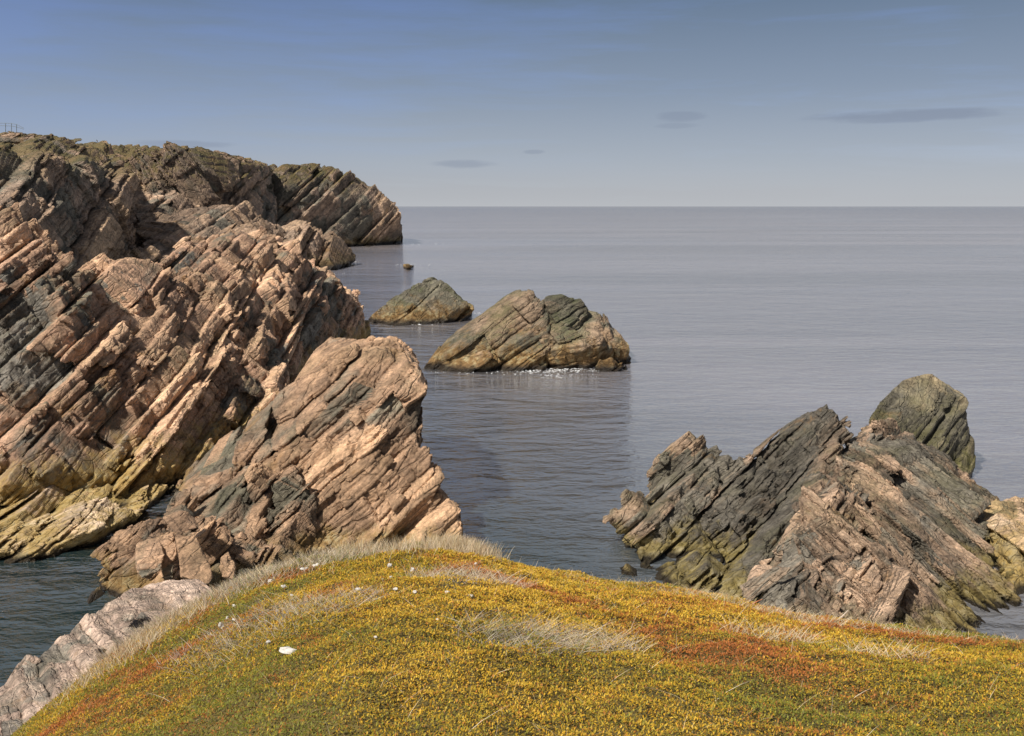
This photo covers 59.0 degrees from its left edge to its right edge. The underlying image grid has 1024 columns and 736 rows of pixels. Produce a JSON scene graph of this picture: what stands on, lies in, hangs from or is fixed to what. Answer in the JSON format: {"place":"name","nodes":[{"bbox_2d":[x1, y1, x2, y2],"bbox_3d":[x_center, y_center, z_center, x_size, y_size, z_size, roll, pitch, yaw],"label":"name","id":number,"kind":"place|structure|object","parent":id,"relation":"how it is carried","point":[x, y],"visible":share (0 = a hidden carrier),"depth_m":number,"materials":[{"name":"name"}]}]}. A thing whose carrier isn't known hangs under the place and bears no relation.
{"place":"outdoors","nodes":[
{"label":"outdoors","id":0,"kind":"place"},
{"bbox_2d":[0,202,370,505],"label":"cliff","id":1,"kind":"structure","parent":0,"point":[124,374],"depth_m":42.47,"materials":[{"name":"brown stone"}]},
{"bbox_2d":[0,131,402,271],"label":"headland","id":2,"kind":"structure","parent":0,"point":[86,202],"depth_m":182.71,"materials":[{"name":"brown stone"}]},
{"bbox_2d":[0,123,22,131],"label":"wire fence","id":3,"kind":"object","parent":2,"relation":"on","point":[11,126],"visible":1,"depth_m":145.41,"materials":[{"name":"metal"}]},
{"bbox_2d":[107,542,392,651],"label":"dry grass","id":4,"kind":"structure","parent":0,"point":[267,570],"depth_m":8.07,"materials":[{"name":"beige plant"}]},
{"bbox_2d":[0,206,1023,686],"bbox_3d":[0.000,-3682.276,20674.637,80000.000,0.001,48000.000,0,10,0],"label":"sea","id":5,"kind":"structure","parent":0,"point":[744,330],"depth_m":78.67,"materials":[{"name":"liquid"}]},
{"bbox_2d":[0,482,178,563],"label":"shore ledge","id":6,"kind":"object","parent":5,"relation":"in","point":[51,521],"visible":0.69,"depth_m":33.64,"materials":[{"name":"beige stone"}]},
{"bbox_2d":[87,335,462,603],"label":"rock crag","id":7,"kind":"structure","parent":5,"relation":"in","point":[323,448],"depth_m":32.92,"materials":[{"name":"orange stone"}]},
{"bbox_2d":[135,538,163,579],"bbox_3d":[-10.499,5.702,26.309,0.763,1.403,3.808,-4,11,-22],"label":"boulder","id":8,"kind":"object","parent":7,"relation":"on","point":[149,556],"visible":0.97,"depth_m":25.32,"materials":[{"name":"orange stone"}]},
{"bbox_2d":[157,532,176,579],"bbox_3d":[-10.141,5.315,26.656,0.568,1.008,3.970,-4,11,-22],"label":"boulder","id":9,"kind":"object","parent":7,"relation":"on","point":[168,543],"visible":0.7,"depth_m":25.73,"materials":[{"name":"orange stone"}]},
{"bbox_2d":[175,536,212,583],"bbox_3d":[-8.903,5.386,25.341,0.853,1.242,3.423,-5,11,-24],"label":"rock slab","id":10,"kind":"object","parent":7,"relation":"on","point":[194,563],"visible":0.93,"depth_m":24.62,"materials":[{"name":"orange stone"}]},
{"bbox_2d":[163,504,199,536],"bbox_3d":[-10.041,4.609,27.265,0.899,1.010,3.570,-5,11,-26],"label":"boulder","id":11,"kind":"object","parent":10,"relation":"on","point":[179,520],"visible":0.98,"depth_m":26.48,"materials":[{"name":"orange stone"}]},
{"bbox_2d":[219,552,235,578],"bbox_3d":[-8.166,5.719,25.870,0.426,0.969,3.116,-4,11,-22],"label":"boulder","id":12,"kind":"object","parent":7,"relation":"on","point":[227,567],"visible":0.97,"depth_m":25.02,"materials":[{"name":"orange stone"}]},
{"bbox_2d":[237,568,253,576],"bbox_3d":[-7.373,5.757,25.205,0.463,0.438,1.676,-2,10,-13],"label":"boulder","id":13,"kind":"object","parent":7,"relation":"on","point":[243,570],"visible":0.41,"depth_m":25.01,"materials":[{"name":"grey stone"}]},
{"bbox_2d":[364,243,376,246],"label":"reef rock","id":14,"kind":"object","parent":5,"relation":"in","point":[370,244],"visible":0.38,"depth_m":277.99,"materials":[{"name":"grey stone"}]},
{"bbox_2d":[403,264,413,269],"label":"reef rock","id":15,"kind":"object","parent":5,"relation":"in","point":[407,266],"visible":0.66,"depth_m":173.97,"materials":[{"name":"brown stone"}]},
{"bbox_2d":[368,277,473,325],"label":"sea stack","id":16,"kind":"object","parent":5,"relation":"in","point":[431,300],"visible":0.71,"depth_m":94.71,"materials":[{"name":"brown stone"}]},
{"bbox_2d":[431,367,596,377],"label":"sea foam","id":17,"kind":"object","parent":5,"relation":"on","point":[545,372],"visible":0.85,"depth_m":66.54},
{"bbox_2d":[424,289,630,372],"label":"sea stack","id":18,"kind":"object","parent":5,"relation":"in","point":[518,330],"visible":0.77,"depth_m":67.88,"materials":[{"name":"brown stone"}]},
{"bbox_2d":[595,357,623,371],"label":"boulder","id":19,"kind":"object","parent":5,"relation":"in","point":[609,364],"visible":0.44,"depth_m":66.71,"materials":[{"name":"brown stone"}]},
{"bbox_2d":[603,404,1022,632],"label":"rock outcrop","id":20,"kind":"object","parent":5,"relation":"in","point":[876,518],"visible":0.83,"depth_m":30.98,"materials":[{"name":"stone"}]},
{"bbox_2d":[869,374,975,477],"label":"slab rock","id":21,"kind":"object","parent":5,"relation":"in","point":[928,409],"visible":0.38,"depth_m":40.61,"materials":[{"name":"grey stone"}]},
{"bbox_2d":[983,496,1023,594],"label":"pale rock","id":22,"kind":"object","parent":5,"relation":"in","point":[1004,519],"visible":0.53,"depth_m":31.20,"materials":[{"name":"beige stone"}]},
{"bbox_2d":[0,0,1023,205],"label":"sky","id":23,"kind":"structure","parent":0,"point":[426,102],"materials":[{"name":"blue"}]},
{"bbox_2d":[11,541,1023,735],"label":"ground","id":24,"kind":"structure","parent":0,"point":[498,688],"depth_m":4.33,"materials":[{"name":"green plant"}]},
{"bbox_2d":[0,579,211,735],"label":"pink ledge","id":25,"kind":"object","parent":24,"relation":"on","point":[31,677],"visible":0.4,"depth_m":10.64,"materials":[{"name":"stone"}]},
{"bbox_2d":[120,613,134,621],"bbox_3d":[-4.769,3.098,11.215,0.167,0.158,0.443,-6,12,-28],"label":"boulder","id":26,"kind":"object","parent":25,"relation":"on","point":[128,617],"visible":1,"depth_m":11.10,"materials":[{"name":"beige stone"}]},
{"bbox_2d":[136,612,146,619],"bbox_3d":[-4.676,3.152,11.512,0.135,0.163,0.463,-2,10,-11],"label":"boulder","id":27,"kind":"object","parent":25,"relation":"on","point":[142,615],"visible":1,"depth_m":11.35,"materials":[{"name":"grey stone"}]},
{"bbox_2d":[9,582,229,734],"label":"dry grass","id":28,"kind":"structure","parent":24,"relation":"on","point":[136,637],"depth_m":7.27,"materials":[{"name":"beige plant"}]},
{"bbox_2d":[147,590,322,673],"bbox_3d":[-1.736,1.665,5.763,1.231,0.510,0.843,-2,10,-8],"label":"grass tuft","id":29,"kind":"object","parent":24,"relation":"on","point":[237,625],"visible":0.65,"depth_m":5.76,"materials":[{"name":"beige plant"}]},
{"bbox_2d":[170,582,371,679],"bbox_3d":[-1.402,1.560,5.386,1.274,0.513,0.898,0,10,0],"label":"grass tuft","id":30,"kind":"object","parent":24,"relation":"on","point":[285,619],"visible":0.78,"depth_m":5.31,"materials":[{"name":"beige plant"}]},
{"bbox_2d":[279,646,296,654],"bbox_3d":[-1.159,1.455,4.668,0.107,0.017,0.058,5,19,25],"label":"white stone","id":31,"kind":"object","parent":24,"relation":"on","point":[285,650],"visible":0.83,"depth_m":4.66,"materials":[{"name":"white stone"}]},
{"bbox_2d":[267,581,406,620],"bbox_3d":[-1.068,1.422,5.518,0.954,0.262,0.707,0,10,0],"label":"grass tuft","id":32,"kind":"object","parent":24,"relation":"on","point":[370,596],"visible":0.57,"depth_m":5.51,"materials":[{"name":"beige plant"}]},
{"bbox_2d":[321,529,515,566],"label":"dry grass","id":33,"kind":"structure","parent":24,"relation":"on","point":[460,544],"depth_m":8.43,"materials":[{"name":"beige plant"}]},
{"bbox_2d":[397,558,543,589],"bbox_3d":[-0.314,1.446,6.378,1.112,0.351,0.879,0,10,0],"label":"grass tuft","id":34,"kind":"object","parent":24,"relation":"on","point":[470,576],"visible":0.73,"depth_m":6.33,"materials":[{"name":"beige plant"}]},
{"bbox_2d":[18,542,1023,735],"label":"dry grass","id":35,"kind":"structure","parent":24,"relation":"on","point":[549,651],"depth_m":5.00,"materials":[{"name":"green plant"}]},
{"bbox_2d":[437,605,609,667],"bbox_3d":[0.081,1.397,4.771,1.002,0.297,0.898,0,10,0],"label":"grass tuft","id":36,"kind":"object","parent":24,"relation":"on","point":[503,626],"visible":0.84,"depth_m":4.72,"materials":[{"name":"beige plant"}]},
{"bbox_2d":[495,607,657,658],"bbox_3d":[0.363,1.455,4.916,0.992,0.288,0.889,0,10,0],"label":"grass tuft","id":37,"kind":"object","parent":24,"relation":"on","point":[590,642],"visible":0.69,"depth_m":4.94,"materials":[{"name":"beige plant"}]},
{"bbox_2d":[714,613,831,647],"bbox_3d":[1.633,1.674,5.686,0.764,0.276,0.580,0,10,0],"label":"grass tuft","id":38,"kind":"object","parent":24,"relation":"on","point":[784,638],"visible":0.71,"depth_m":5.69,"materials":[{"name":"beige plant"}]},
{"bbox_2d":[545,565,1023,641],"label":"dry grass","id":39,"kind":"structure","parent":24,"relation":"on","point":[779,609],"depth_m":7.09,"materials":[{"name":"beige plant"}]},
{"bbox_2d":[829,633,956,668],"bbox_3d":[2.162,1.651,5.236,0.644,0.258,0.607,-8,13,-38],"label":"grass tuft","id":40,"kind":"object","parent":24,"relation":"on","point":[897,653],"visible":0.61,"depth_m":5.23,"materials":[{"name":"beige plant"}]}
]}

